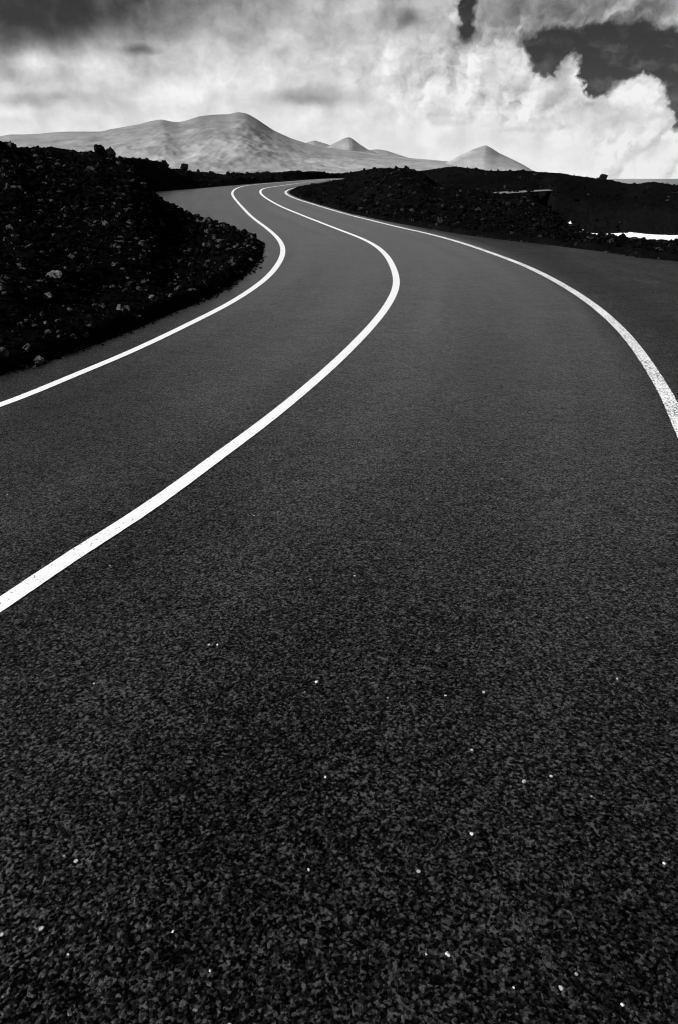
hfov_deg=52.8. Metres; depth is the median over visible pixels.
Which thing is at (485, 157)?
mountain
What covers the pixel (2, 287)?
pale stone
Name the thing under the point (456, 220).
lava rubble
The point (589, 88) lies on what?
sky
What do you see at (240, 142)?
mountain
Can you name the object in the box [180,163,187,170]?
boulder
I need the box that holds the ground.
[0,145,677,373]
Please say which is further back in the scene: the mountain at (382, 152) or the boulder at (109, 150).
the mountain at (382, 152)
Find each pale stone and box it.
[0,283,5,290]
[0,347,8,356]
[33,355,43,364]
[42,292,52,299]
[47,270,61,277]
[148,295,157,300]
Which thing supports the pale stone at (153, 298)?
on the ground
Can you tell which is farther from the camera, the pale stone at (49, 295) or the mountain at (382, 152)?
the mountain at (382, 152)
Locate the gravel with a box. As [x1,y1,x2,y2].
[0,222,676,374]
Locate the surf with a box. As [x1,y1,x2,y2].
[569,221,677,239]
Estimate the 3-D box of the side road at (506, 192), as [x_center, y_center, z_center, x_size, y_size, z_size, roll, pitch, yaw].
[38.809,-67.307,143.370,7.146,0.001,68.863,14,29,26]
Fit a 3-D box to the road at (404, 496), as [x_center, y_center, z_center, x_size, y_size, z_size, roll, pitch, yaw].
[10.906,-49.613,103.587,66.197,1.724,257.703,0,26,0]
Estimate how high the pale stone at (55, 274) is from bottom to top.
0.111 m
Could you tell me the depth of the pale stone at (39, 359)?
7.30 m
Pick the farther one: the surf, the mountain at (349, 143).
the mountain at (349, 143)
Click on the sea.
(664, 181)
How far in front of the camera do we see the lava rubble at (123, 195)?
14.96 m
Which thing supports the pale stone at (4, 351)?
on the ground
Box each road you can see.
[0,178,677,1023]
[493,189,551,193]
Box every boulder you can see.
[94,144,106,156]
[106,147,115,155]
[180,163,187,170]
[599,174,607,179]
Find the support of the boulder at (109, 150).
on the ground
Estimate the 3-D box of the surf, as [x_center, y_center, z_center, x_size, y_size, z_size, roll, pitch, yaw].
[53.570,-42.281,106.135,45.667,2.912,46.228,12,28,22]
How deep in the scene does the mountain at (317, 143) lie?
7198.98 m
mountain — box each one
[0,112,504,173]
[307,141,328,146]
[326,137,377,153]
[371,149,407,157]
[444,145,532,170]
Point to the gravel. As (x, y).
(228, 288)
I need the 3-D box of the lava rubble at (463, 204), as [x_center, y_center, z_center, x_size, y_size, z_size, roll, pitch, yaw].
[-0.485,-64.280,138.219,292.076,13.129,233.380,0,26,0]
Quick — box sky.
[0,0,677,178]
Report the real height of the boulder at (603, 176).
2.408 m
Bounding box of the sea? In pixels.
[607,179,677,184]
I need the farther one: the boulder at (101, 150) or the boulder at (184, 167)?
the boulder at (184, 167)
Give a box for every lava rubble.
[0,141,261,369]
[15,144,677,230]
[338,168,677,257]

